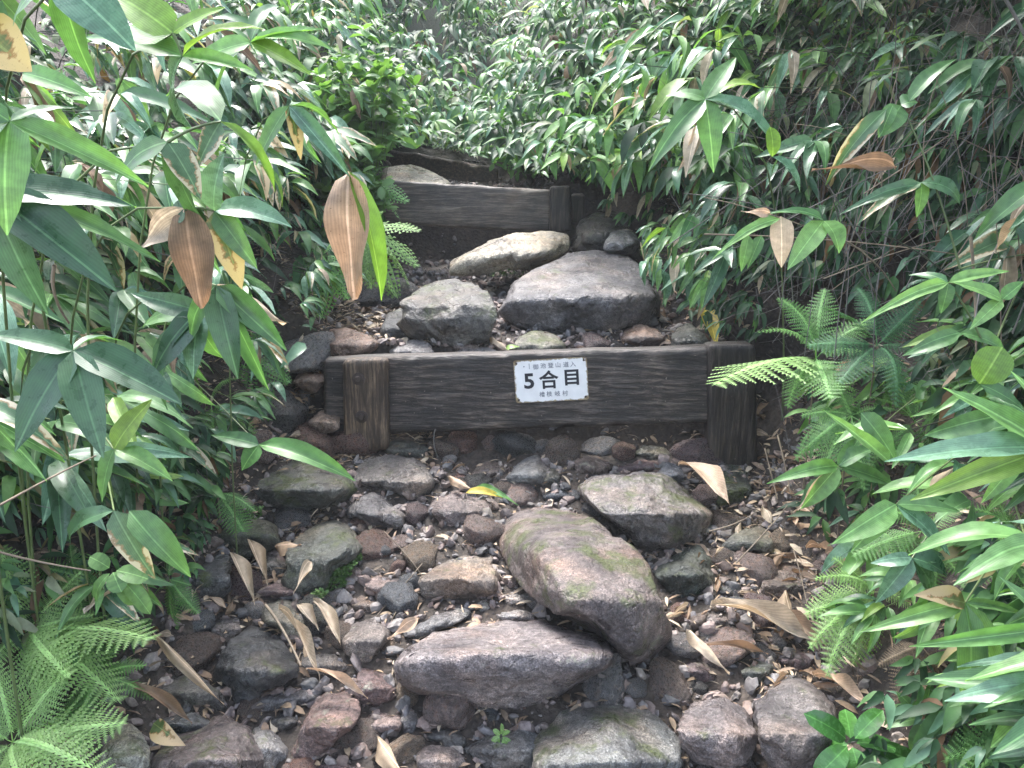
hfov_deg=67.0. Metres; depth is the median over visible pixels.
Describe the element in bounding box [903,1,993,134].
dead stem
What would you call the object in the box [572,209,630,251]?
rock
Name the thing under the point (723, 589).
rock
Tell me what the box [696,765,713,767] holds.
stone
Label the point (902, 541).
fern
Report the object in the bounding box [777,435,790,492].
twig
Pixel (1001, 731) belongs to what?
bamboo plant
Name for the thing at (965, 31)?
dead stem
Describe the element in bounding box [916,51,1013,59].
dead stem
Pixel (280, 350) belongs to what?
bamboo plant
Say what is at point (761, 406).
fallen leaf
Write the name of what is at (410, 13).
bamboo plant
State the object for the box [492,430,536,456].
stone
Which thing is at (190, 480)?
bank foliage
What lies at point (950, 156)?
dead stem
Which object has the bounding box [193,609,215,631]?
stone
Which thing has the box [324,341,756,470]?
timber step
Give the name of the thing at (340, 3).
bamboo plant
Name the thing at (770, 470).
twig
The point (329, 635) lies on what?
stone
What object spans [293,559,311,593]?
fallen leaf
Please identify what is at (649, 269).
bamboo plant
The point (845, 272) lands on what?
dead stem
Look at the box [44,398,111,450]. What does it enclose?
bamboo plant
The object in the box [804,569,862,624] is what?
bamboo plant
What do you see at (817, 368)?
fern
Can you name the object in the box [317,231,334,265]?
bamboo plant
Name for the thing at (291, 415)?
stone
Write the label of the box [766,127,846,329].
bamboo plant
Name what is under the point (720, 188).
bamboo plant
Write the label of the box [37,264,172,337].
bamboo plant
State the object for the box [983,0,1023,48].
bamboo plant
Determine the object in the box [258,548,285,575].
rock
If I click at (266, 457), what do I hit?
stone
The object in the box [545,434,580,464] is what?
stone
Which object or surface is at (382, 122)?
shrub
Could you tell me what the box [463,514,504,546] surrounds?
stone
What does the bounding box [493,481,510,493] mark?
stone
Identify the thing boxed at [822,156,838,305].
dead stem
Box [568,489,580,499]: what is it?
stone
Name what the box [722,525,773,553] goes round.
rock
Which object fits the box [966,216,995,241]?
bamboo plant
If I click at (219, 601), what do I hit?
fallen leaf
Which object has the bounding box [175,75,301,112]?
bamboo plant
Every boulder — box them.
[96,722,150,767]
[151,715,263,767]
[157,675,226,710]
[191,552,231,598]
[212,626,299,703]
[254,459,357,511]
[281,520,362,595]
[291,691,360,757]
[353,454,434,497]
[381,164,450,184]
[394,619,616,709]
[396,278,497,345]
[418,555,500,598]
[449,231,570,276]
[463,729,536,767]
[497,249,660,332]
[498,507,671,662]
[532,704,683,767]
[577,472,712,549]
[653,544,716,598]
[676,697,757,767]
[716,464,752,506]
[752,677,838,767]
[760,562,807,599]
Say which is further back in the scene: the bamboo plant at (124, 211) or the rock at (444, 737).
the bamboo plant at (124, 211)
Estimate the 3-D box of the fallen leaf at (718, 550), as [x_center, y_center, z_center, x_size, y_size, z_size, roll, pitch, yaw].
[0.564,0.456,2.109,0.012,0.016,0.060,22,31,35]
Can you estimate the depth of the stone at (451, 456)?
2.50 m
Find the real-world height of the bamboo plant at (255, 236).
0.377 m
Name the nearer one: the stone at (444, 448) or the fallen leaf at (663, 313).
the stone at (444, 448)
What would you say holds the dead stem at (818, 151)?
on the ground
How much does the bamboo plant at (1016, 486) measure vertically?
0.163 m
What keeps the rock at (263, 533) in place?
on the ground
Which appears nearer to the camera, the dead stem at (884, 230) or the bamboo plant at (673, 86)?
the dead stem at (884, 230)
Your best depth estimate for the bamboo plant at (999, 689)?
1.06 m
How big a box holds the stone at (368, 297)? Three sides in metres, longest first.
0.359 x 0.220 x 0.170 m
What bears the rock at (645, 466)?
on the ground
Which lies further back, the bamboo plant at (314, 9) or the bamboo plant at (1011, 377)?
the bamboo plant at (314, 9)
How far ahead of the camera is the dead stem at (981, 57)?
1.95 m
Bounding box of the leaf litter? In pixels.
[0,88,1022,767]
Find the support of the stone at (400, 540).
on the ground
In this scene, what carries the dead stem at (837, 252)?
on the ground
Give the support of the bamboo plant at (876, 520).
on the ground
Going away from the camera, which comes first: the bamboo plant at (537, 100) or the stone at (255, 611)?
the stone at (255, 611)
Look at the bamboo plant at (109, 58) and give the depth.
2.75 m
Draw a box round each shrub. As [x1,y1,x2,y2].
[292,23,427,212]
[311,114,398,245]
[485,89,558,180]
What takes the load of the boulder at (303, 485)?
on the ground
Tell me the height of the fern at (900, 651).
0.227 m
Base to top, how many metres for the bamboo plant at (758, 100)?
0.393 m
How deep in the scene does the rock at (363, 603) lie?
1.95 m
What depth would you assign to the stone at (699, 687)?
1.74 m
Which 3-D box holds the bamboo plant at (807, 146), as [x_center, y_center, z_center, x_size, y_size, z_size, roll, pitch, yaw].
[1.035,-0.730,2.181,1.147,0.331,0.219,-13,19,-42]
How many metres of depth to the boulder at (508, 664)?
1.61 m
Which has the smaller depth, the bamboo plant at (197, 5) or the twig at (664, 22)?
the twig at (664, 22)
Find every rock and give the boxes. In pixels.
[163,711,208,732]
[210,617,240,642]
[217,518,280,558]
[252,727,288,767]
[256,581,295,598]
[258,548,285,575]
[258,689,321,710]
[260,599,305,635]
[269,712,298,730]
[292,371,323,393]
[301,653,349,675]
[308,410,339,433]
[318,764,363,767]
[329,327,377,355]
[342,619,390,662]
[346,492,405,528]
[351,595,375,611]
[355,668,395,705]
[365,575,396,593]
[367,712,401,732]
[380,308,406,338]
[385,440,428,456]
[389,339,433,352]
[401,708,418,733]
[413,606,470,637]
[416,745,465,767]
[423,728,466,746]
[428,490,492,525]
[451,343,478,350]
[455,347,495,351]
[472,461,506,477]
[477,600,489,610]
[500,610,534,621]
[504,591,524,605]
[506,455,547,485]
[513,330,565,349]
[543,488,567,501]
[544,468,561,486]
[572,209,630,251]
[573,455,612,474]
[603,229,640,254]
[617,460,659,472]
[620,324,665,346]
[635,445,669,458]
[657,462,683,482]
[670,323,707,344]
[685,659,716,682]
[690,613,706,630]
[706,614,727,625]
[717,583,732,594]
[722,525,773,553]
[741,661,773,683]
[777,648,813,669]
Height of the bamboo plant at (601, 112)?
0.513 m
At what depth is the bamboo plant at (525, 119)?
4.22 m
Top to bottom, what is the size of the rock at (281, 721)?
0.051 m
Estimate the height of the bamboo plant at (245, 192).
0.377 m
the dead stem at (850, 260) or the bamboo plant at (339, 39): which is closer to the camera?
the dead stem at (850, 260)
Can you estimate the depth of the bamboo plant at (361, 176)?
3.02 m
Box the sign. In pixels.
[513,357,588,402]
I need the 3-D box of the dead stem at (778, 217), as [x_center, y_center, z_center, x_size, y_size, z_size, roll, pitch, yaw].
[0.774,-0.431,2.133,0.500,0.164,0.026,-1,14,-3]
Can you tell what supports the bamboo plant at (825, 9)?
on the ground
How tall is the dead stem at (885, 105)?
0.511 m
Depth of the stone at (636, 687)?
1.71 m
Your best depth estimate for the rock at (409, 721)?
1.65 m
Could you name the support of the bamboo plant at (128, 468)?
on the ground
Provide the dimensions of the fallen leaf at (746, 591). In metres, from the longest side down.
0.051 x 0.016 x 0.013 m
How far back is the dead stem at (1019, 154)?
1.95 m
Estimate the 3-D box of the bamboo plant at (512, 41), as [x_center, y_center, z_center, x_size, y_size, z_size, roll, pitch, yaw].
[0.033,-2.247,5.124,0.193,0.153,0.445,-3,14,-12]
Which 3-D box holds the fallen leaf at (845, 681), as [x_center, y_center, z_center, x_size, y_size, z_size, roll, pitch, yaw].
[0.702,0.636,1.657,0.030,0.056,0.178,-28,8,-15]
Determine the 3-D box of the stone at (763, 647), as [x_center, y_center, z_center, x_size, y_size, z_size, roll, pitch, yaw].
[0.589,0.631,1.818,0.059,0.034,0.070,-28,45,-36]
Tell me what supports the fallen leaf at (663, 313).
on the ground
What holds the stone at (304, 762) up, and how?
on the ground
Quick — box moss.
[241,269,523,598]
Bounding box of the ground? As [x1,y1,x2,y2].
[0,0,1023,767]
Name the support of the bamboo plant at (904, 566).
on the ground
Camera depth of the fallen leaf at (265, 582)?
2.02 m
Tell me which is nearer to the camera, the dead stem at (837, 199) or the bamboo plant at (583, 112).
the dead stem at (837, 199)
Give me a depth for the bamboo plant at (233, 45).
1.21 m
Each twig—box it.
[0,455,95,505]
[0,551,90,571]
[51,265,69,323]
[264,604,301,665]
[384,531,421,574]
[646,12,678,38]
[704,233,959,254]
[709,512,754,531]
[735,506,786,563]
[764,448,777,498]
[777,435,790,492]
[793,550,807,607]
[845,240,895,290]
[969,237,976,353]
[1004,0,1023,37]
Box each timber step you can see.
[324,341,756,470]
[378,179,584,232]
[387,150,497,183]
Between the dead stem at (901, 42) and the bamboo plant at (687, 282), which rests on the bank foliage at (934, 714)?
the dead stem at (901, 42)
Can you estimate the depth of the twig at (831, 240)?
1.62 m
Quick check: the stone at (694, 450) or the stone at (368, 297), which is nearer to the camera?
the stone at (694, 450)
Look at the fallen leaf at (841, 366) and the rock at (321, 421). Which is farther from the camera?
the rock at (321, 421)
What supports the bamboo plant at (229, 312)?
on the ground
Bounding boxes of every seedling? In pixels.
[88,552,152,613]
[491,723,510,743]
[804,708,910,767]
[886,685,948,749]
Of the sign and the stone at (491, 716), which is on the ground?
the stone at (491, 716)
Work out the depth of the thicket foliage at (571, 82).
3.55 m
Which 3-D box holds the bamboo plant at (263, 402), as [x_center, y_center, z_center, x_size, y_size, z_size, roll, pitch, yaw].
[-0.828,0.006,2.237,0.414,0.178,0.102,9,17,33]
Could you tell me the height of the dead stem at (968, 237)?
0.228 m
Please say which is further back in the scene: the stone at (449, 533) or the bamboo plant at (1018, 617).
the stone at (449, 533)
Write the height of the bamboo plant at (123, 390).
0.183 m
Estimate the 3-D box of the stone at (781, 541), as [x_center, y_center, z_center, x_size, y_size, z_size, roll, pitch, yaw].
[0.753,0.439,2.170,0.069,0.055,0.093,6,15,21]
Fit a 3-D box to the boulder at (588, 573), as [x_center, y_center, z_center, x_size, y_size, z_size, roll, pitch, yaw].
[0.180,0.522,1.999,0.343,0.358,0.697,-4,15,-16]
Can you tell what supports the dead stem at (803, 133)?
on the ground
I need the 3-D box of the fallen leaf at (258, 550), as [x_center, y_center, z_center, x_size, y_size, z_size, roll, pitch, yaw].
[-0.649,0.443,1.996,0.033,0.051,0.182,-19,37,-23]
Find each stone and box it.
[166,631,223,675]
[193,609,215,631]
[228,565,262,602]
[236,698,260,722]
[244,602,264,618]
[252,429,277,463]
[267,389,308,437]
[274,507,310,530]
[282,331,335,373]
[285,757,318,767]
[287,386,298,396]
[292,422,335,456]
[296,594,339,633]
[296,637,313,649]
[298,390,310,404]
[322,588,345,603]
[324,621,350,648]
[328,431,377,455]
[330,718,380,759]
[342,566,359,577]
[349,518,364,526]
[355,277,418,307]
[355,528,395,559]
[357,523,368,534]
[372,733,425,765]
[376,581,417,614]
[381,545,390,554]
[381,640,394,650]
[389,559,406,571]
[391,534,410,550]
[395,683,418,707]
[397,573,419,589]
[401,539,437,572]
[405,502,427,525]
[422,694,474,730]
[427,438,459,458]
[442,454,456,461]
[444,531,452,536]
[447,430,477,453]
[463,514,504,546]
[464,472,486,486]
[481,435,494,450]
[484,475,492,483]
[486,708,498,714]
[486,712,496,721]
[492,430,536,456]
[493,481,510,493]
[501,574,517,587]
[506,483,537,506]
[521,593,537,608]
[535,439,548,452]
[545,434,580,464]
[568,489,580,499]
[580,436,619,455]
[581,332,610,347]
[582,502,599,515]
[582,652,624,704]
[612,441,635,460]
[625,677,646,697]
[648,656,692,709]
[666,632,701,658]
[669,438,723,470]
[670,602,687,621]
[689,680,708,694]
[692,484,717,506]
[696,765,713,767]
[697,629,713,637]
[701,626,756,667]
[709,508,742,532]
[710,547,735,564]
[710,606,718,611]
[729,596,745,611]
[734,551,776,586]
[737,759,756,767]
[743,592,775,630]
[754,642,776,660]
[768,528,791,552]
[768,631,786,649]
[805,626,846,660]
[811,604,829,621]
[813,559,823,574]
[817,588,833,602]
[820,668,831,681]
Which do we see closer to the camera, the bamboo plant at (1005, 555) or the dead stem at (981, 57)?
the bamboo plant at (1005, 555)
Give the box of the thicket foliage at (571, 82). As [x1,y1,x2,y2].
[187,0,947,203]
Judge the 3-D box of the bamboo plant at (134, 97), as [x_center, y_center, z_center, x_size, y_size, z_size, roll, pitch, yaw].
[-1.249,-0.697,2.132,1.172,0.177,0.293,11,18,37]
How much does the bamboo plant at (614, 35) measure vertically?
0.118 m
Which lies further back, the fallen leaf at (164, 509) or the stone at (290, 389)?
the stone at (290, 389)
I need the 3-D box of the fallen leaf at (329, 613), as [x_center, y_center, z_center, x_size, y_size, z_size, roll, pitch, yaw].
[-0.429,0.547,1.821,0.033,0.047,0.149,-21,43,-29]
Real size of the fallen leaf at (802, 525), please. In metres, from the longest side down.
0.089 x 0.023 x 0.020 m
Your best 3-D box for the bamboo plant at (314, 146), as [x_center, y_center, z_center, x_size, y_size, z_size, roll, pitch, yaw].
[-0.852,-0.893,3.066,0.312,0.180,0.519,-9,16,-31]
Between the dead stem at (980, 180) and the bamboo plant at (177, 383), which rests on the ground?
the bamboo plant at (177, 383)
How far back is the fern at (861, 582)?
1.66 m
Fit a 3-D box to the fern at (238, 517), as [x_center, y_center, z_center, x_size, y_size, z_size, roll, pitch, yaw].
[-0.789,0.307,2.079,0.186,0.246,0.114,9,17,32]
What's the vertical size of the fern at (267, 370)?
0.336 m
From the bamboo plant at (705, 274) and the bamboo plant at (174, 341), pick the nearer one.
the bamboo plant at (174, 341)
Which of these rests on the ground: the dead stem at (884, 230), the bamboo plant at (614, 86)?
the bamboo plant at (614, 86)
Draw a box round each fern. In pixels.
[0,545,160,714]
[0,660,127,767]
[36,544,115,612]
[52,627,153,758]
[155,563,200,628]
[181,377,256,449]
[192,470,255,537]
[239,326,291,394]
[298,242,349,322]
[339,211,420,298]
[370,166,409,217]
[706,288,885,495]
[793,403,909,538]
[803,552,910,677]
[807,289,924,410]
[851,475,963,585]
[867,366,937,467]
[877,625,953,703]
[941,712,995,767]
[949,496,1023,588]
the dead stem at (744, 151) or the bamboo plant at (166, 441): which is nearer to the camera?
the bamboo plant at (166, 441)
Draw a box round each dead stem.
[665,155,801,246]
[667,189,743,322]
[684,193,804,221]
[687,219,801,274]
[704,197,875,256]
[713,183,743,304]
[719,157,792,246]
[728,131,895,175]
[729,89,794,149]
[731,85,812,147]
[732,92,759,192]
[739,46,794,130]
[745,135,802,295]
[763,0,801,86]
[765,0,776,70]
[765,90,789,189]
[766,61,836,162]
[768,48,854,79]
[768,74,799,172]
[768,89,904,122]
[773,101,810,192]
[774,169,783,300]
[776,178,785,332]
[781,198,794,318]
[788,138,951,219]
[792,203,884,304]
[793,121,824,293]
[793,229,922,243]
[793,240,810,291]
[793,242,797,324]
[795,128,862,241]
[797,124,870,151]
[799,32,858,82]
[801,71,818,173]
[804,132,818,356]
[809,123,983,136]
[814,13,856,129]
[816,35,871,151]
[818,98,845,209]
[819,126,989,166]
[819,202,948,319]
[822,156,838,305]
[823,173,853,304]
[823,231,977,278]
[827,139,876,238]
[830,1,847,45]
[832,204,993,289]
[833,196,848,331]
[834,148,875,360]
[835,69,848,134]
[837,32,891,119]
[840,128,898,273]
[844,18,896,205]
[845,0,858,47]
[845,101,896,256]
[850,0,860,105]
[850,20,906,129]
[855,89,936,201]
[857,153,885,314]
[859,165,966,246]
[861,2,871,54]
[862,55,890,182]
[864,78,1019,193]
[864,166,938,288]
[865,86,878,299]
[868,13,891,173]
[871,107,935,192]
[873,57,980,70]
[873,155,906,372]
[874,2,907,89]
[875,64,896,151]
[875,124,924,291]
[875,156,922,267]
[881,57,901,210]
[883,97,961,214]
[884,86,1021,234]
[885,10,910,84]
[890,0,988,62]
[897,1,918,100]
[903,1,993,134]
[903,202,949,276]
[904,172,1021,263]
[905,207,925,287]
[907,47,1023,212]
[907,120,1015,168]
[910,120,1020,160]
[911,74,1017,207]
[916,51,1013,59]
[918,3,1018,29]
[919,169,1023,270]
[920,44,967,226]
[922,0,1018,56]
[923,74,939,230]
[940,0,958,49]
[945,19,1021,101]
[951,136,978,213]
[958,54,998,229]
[958,166,1002,195]
[958,221,982,253]
[959,0,977,60]
[964,91,1023,227]
[968,20,1023,96]
[974,243,997,318]
[977,16,988,132]
[981,172,1023,196]
[987,24,1022,112]
[989,144,1001,341]
[991,0,997,200]
[991,152,1023,205]
[993,0,1020,83]
[996,121,1023,201]
[997,102,1023,123]
[1002,271,1023,319]
[1005,157,1023,179]
[1012,303,1023,333]
[1014,133,1023,174]
[1017,233,1023,285]
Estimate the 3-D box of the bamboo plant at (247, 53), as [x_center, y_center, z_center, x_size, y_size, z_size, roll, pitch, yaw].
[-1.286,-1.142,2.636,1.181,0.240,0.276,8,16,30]
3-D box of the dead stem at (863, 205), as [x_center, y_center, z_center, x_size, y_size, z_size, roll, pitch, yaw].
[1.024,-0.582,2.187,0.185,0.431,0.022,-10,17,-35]
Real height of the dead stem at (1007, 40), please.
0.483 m
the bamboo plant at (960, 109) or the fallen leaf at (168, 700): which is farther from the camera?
the bamboo plant at (960, 109)
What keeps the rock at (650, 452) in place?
on the ground
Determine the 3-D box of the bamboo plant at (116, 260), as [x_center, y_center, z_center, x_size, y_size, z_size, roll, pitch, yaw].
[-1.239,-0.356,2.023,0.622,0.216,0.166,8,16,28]
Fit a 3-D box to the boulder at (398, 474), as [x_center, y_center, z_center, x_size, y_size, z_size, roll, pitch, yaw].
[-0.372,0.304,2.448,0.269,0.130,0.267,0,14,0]
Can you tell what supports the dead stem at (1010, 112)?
on the ground
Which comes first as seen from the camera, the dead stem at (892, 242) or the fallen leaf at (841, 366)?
the fallen leaf at (841, 366)
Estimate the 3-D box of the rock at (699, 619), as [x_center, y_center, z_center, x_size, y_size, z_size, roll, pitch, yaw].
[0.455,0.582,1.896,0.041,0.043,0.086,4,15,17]
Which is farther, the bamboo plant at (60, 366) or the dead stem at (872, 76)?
the dead stem at (872, 76)
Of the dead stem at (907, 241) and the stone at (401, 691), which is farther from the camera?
the dead stem at (907, 241)
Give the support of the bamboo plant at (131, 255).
on the ground
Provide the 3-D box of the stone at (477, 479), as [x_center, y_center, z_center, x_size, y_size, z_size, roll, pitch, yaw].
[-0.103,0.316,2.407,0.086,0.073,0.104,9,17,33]
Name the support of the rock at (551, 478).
on the ground
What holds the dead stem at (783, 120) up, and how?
on the ground
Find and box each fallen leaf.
[3,536,21,540]
[36,549,67,554]
[83,583,110,613]
[132,682,191,722]
[149,718,185,745]
[150,629,170,636]
[154,633,223,703]
[157,506,166,514]
[172,573,183,576]
[175,613,192,619]
[211,597,225,607]
[213,522,221,533]
[225,601,232,614]
[230,552,254,603]
[247,539,267,585]
[249,417,260,424]
[262,578,277,584]
[275,541,301,556]
[278,603,319,679]
[287,430,300,437]
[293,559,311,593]
[297,603,318,629]
[299,667,309,677]
[306,667,367,698]
[313,598,340,644]
[376,736,398,767]
[387,617,418,638]
[448,476,469,488]
[466,486,501,497]
[477,484,516,504]
[490,337,506,349]
[506,344,518,349]
[659,340,670,345]
[660,307,665,316]
[666,612,680,617]
[668,602,687,618]
[678,461,729,505]
[685,542,711,556]
[686,629,729,673]
[687,603,691,619]
[701,307,718,340]
[705,640,768,654]
[710,597,816,642]
[715,547,723,555]
[715,575,720,592]
[735,522,740,532]
[740,590,756,593]
[757,403,767,414]
[757,428,769,436]
[757,455,778,459]
[761,505,771,523]
[761,635,770,642]
[764,671,785,695]
[767,552,790,558]
[771,486,793,493]
[773,554,783,566]
[773,625,783,636]
[777,590,791,609]
[778,456,803,463]
[782,501,809,510]
[782,553,800,558]
[782,577,796,580]
[791,558,816,575]
[791,567,817,575]
[791,609,825,645]
[796,523,821,529]
[799,571,815,584]
[799,668,820,677]
[805,540,831,548]
[811,669,866,703]
[813,682,839,689]
[823,531,836,537]
[825,547,844,560]
[832,359,850,379]
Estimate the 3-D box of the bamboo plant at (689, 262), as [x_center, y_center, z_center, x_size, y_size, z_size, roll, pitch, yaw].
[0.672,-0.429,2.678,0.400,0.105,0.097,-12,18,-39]
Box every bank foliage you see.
[0,0,400,671]
[612,0,1023,767]
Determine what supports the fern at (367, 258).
on the ground
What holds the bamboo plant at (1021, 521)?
on the ground
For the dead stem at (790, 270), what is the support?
on the ground
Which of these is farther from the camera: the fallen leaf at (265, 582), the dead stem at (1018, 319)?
the fallen leaf at (265, 582)
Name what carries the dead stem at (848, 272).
on the ground
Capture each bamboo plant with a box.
[0,0,50,54]
[0,13,97,643]
[0,60,33,102]
[0,64,91,150]
[0,102,148,767]
[0,173,159,314]
[0,281,63,385]
[0,328,181,577]
[0,347,69,462]
[0,359,43,464]
[0,378,68,522]
[1,0,135,625]
[2,375,158,552]
[3,354,200,464]
[3,396,114,497]
[9,115,38,146]
[12,86,210,156]
[18,33,36,74]
[18,75,167,149]
[25,291,109,337]
[26,80,274,583]
[29,169,135,219]
[30,139,50,173]
[30,160,117,219]
[32,110,160,151]
[33,151,159,198]
[35,144,161,229]
[35,236,120,306]
[37,11,218,73]
[37,228,125,289]
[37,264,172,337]
[39,13,266,73]
[39,457,135,474]
[40,146,160,222]
[40,441,172,510]
[41,383,188,525]
[43,119,171,206]
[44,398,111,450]
[45,29,241,71]
[45,106,234,164]
[46,541,173,642]
[48,322,200,384]
[51,295,151,386]
[52,399,191,501]
[53,159,243,273]
[58,34,151,79]
[64,129,160,165]
[66,154,290,520]
[67,482,190,578]
[73,19,154,75]
[82,205,149,267]
[83,119,261,217]
[86,0,262,688]
[86,179,207,226]
[89,49,124,77]
[91,313,207,381]
[102,377,122,426]
[103,146,206,221]
[105,386,169,427]
[106,371,214,410]
[108,49,257,117]
[110,536,199,603]
[115,292,222,409]
[118,51,188,92]
[118,116,305,203]
[119,248,275,313]
[122,309,158,341]
[122,472,188,513]
[123,218,149,239]
[123,224,151,253]
[125,175,164,230]
[125,282,282,375]
[126,102,292,159]
[128,103,321,205]
[129,439,175,491]
[134,4,331,501]
[136,345,213,410]
[136,433,181,469]
[140,349,354,480]
[143,255,184,294]
[143,413,216,476]
[144,229,238,286]
[151,3,294,64]
[158,283,286,568]
[159,152,268,203]
[159,282,288,379]
[160,47,199,88]
[168,0,220,25]
[173,256,266,296]
[175,0,230,43]
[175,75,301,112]
[177,0,305,18]
[178,80,254,135]
[186,0,368,7]
[186,119,375,162]
[194,379,284,419]
[200,167,235,197]
[201,209,274,260]
[202,89,294,124]
[206,0,250,31]
[207,354,279,420]
[229,102,386,553]
[232,68,280,86]
[239,348,289,405]
[243,124,294,158]
[258,243,325,292]
[261,90,304,107]
[267,258,332,298]
[268,0,359,35]
[275,174,317,218]
[276,261,364,294]
[278,209,306,229]
[278,224,291,250]
[278,242,335,281]
[279,40,320,60]
[279,172,316,202]
[282,0,387,23]
[283,82,335,111]
[283,172,314,200]
[286,170,313,198]
[288,262,344,298]
[289,136,334,180]
[289,203,324,228]
[292,12,356,48]
[292,240,334,259]
[294,67,367,98]
[295,71,390,118]
[314,21,370,53]
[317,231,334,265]
[318,115,362,159]
[322,165,375,187]
[330,0,351,13]
[338,2,365,24]
[360,25,393,38]
[374,14,398,30]
[375,23,407,43]
[393,0,422,27]
[400,107,425,135]
[435,10,467,23]
[442,29,465,63]
[489,112,535,124]
[493,66,519,79]
[502,36,529,49]
[504,81,535,98]
[505,91,534,104]
[524,47,552,65]
[528,88,541,114]
[534,162,567,177]
[553,98,601,117]
[573,92,643,142]
[581,163,605,193]
[585,1,631,44]
[587,9,622,36]
[589,61,764,117]
[595,110,611,128]
[596,186,641,216]
[601,39,722,80]
[601,74,737,134]
[602,146,671,202]
[605,31,625,43]
[609,51,757,109]
[610,71,659,101]
[617,25,810,89]
[621,0,676,11]
[631,114,789,176]
[635,225,692,259]
[636,187,682,218]
[639,253,684,289]
[640,208,748,268]
[641,242,688,285]
[641,252,665,284]
[642,222,669,250]
[644,249,679,260]
[645,151,675,199]
[645,226,719,256]
[648,45,765,92]
[648,57,784,420]
[648,104,673,121]
[649,24,812,121]
[656,255,684,304]
[661,244,739,307]
[665,208,725,246]
[667,168,800,247]
[671,223,718,252]
[672,246,722,275]
[678,195,845,308]
[680,30,827,84]
[680,154,716,202]
[682,157,753,206]
[688,19,763,61]
[688,240,740,310]
[692,267,731,308]
[694,89,862,149]
[698,0,837,28]
[698,162,800,221]
[701,0,802,37]
[702,94,795,156]
[708,51,766,74]
[709,194,790,253]
[712,207,953,323]
[713,0,837,39]
[719,60,867,139]
[727,69,814,134]
[744,0,840,34]
[746,35,819,59]
[750,0,887,29]
[752,0,899,32]
[754,115,940,182]
[757,46,878,71]
[761,0,832,18]
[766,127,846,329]
[767,45,874,99]
[767,385,932,511]
[799,48,885,90]
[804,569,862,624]
[807,386,858,432]
[811,59,1023,268]
[816,593,899,652]
[821,525,915,593]
[822,409,959,554]
[827,504,870,527]
[834,391,1023,467]
[854,39,947,111]
[858,566,919,644]
[859,514,1023,710]
[861,268,1023,355]
[871,407,1023,602]
[872,458,983,522]
[885,371,1023,502]
[892,570,998,657]
[902,318,1004,412]
[908,382,1015,416]
[908,521,1023,600]
[909,31,1018,65]
[909,496,1023,646]
[914,91,1023,139]
[925,665,1023,767]
[926,208,1016,269]
[928,53,1023,113]
[939,702,993,734]
[944,222,1023,307]
[947,368,1023,462]
[952,80,1023,149]
[958,587,1023,666]
[965,651,1023,681]
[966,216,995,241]
[971,346,1023,408]
[974,181,1023,252]
[979,472,1023,516]
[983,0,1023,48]
[988,622,1023,765]
[991,701,1013,747]
[992,701,1023,754]
[993,519,1023,523]
[1008,336,1023,390]
[1009,235,1023,267]
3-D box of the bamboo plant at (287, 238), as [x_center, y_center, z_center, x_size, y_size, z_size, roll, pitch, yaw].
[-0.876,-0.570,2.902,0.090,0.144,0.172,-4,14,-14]
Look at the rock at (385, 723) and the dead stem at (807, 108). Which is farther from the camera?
the dead stem at (807, 108)
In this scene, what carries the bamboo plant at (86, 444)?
on the ground
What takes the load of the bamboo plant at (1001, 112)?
on the ground
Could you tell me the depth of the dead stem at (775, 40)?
2.76 m
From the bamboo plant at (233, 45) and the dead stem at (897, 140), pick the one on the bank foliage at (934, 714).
the dead stem at (897, 140)
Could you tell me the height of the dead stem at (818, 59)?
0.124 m
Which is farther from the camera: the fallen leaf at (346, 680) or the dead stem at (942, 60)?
the dead stem at (942, 60)
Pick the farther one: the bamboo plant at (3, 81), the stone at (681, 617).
the bamboo plant at (3, 81)
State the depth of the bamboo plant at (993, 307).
1.34 m
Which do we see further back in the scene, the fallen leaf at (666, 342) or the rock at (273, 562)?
the fallen leaf at (666, 342)
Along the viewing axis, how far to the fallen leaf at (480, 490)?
2.24 m
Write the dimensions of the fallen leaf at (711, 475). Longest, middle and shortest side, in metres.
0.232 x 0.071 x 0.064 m
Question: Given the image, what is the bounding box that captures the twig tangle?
[0,0,1023,526]
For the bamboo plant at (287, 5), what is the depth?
3.81 m
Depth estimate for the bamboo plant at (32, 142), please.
1.83 m
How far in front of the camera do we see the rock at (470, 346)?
2.64 m
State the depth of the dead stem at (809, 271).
2.19 m
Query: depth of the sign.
2.45 m
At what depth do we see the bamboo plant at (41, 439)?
1.19 m
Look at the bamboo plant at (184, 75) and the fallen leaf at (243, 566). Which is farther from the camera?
the bamboo plant at (184, 75)
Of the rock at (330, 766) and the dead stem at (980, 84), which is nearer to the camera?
the rock at (330, 766)
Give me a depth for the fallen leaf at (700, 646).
1.75 m
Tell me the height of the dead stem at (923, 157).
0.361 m
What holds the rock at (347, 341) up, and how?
on the ground
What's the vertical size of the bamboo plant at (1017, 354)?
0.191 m
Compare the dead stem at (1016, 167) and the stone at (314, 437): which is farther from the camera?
the stone at (314, 437)
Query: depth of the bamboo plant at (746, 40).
3.32 m
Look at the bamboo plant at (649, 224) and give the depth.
3.11 m
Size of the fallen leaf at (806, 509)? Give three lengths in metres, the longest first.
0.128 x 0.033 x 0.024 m
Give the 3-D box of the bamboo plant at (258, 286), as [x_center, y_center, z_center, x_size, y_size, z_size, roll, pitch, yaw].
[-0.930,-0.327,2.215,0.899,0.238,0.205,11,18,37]
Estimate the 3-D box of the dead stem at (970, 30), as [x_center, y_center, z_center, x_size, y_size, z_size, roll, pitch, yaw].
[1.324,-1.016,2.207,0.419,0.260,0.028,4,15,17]
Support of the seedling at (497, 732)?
on the boulder at (516, 751)
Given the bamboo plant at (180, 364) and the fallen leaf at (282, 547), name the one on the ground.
the bamboo plant at (180, 364)
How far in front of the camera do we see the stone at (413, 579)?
2.00 m
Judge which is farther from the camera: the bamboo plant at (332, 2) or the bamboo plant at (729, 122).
the bamboo plant at (332, 2)

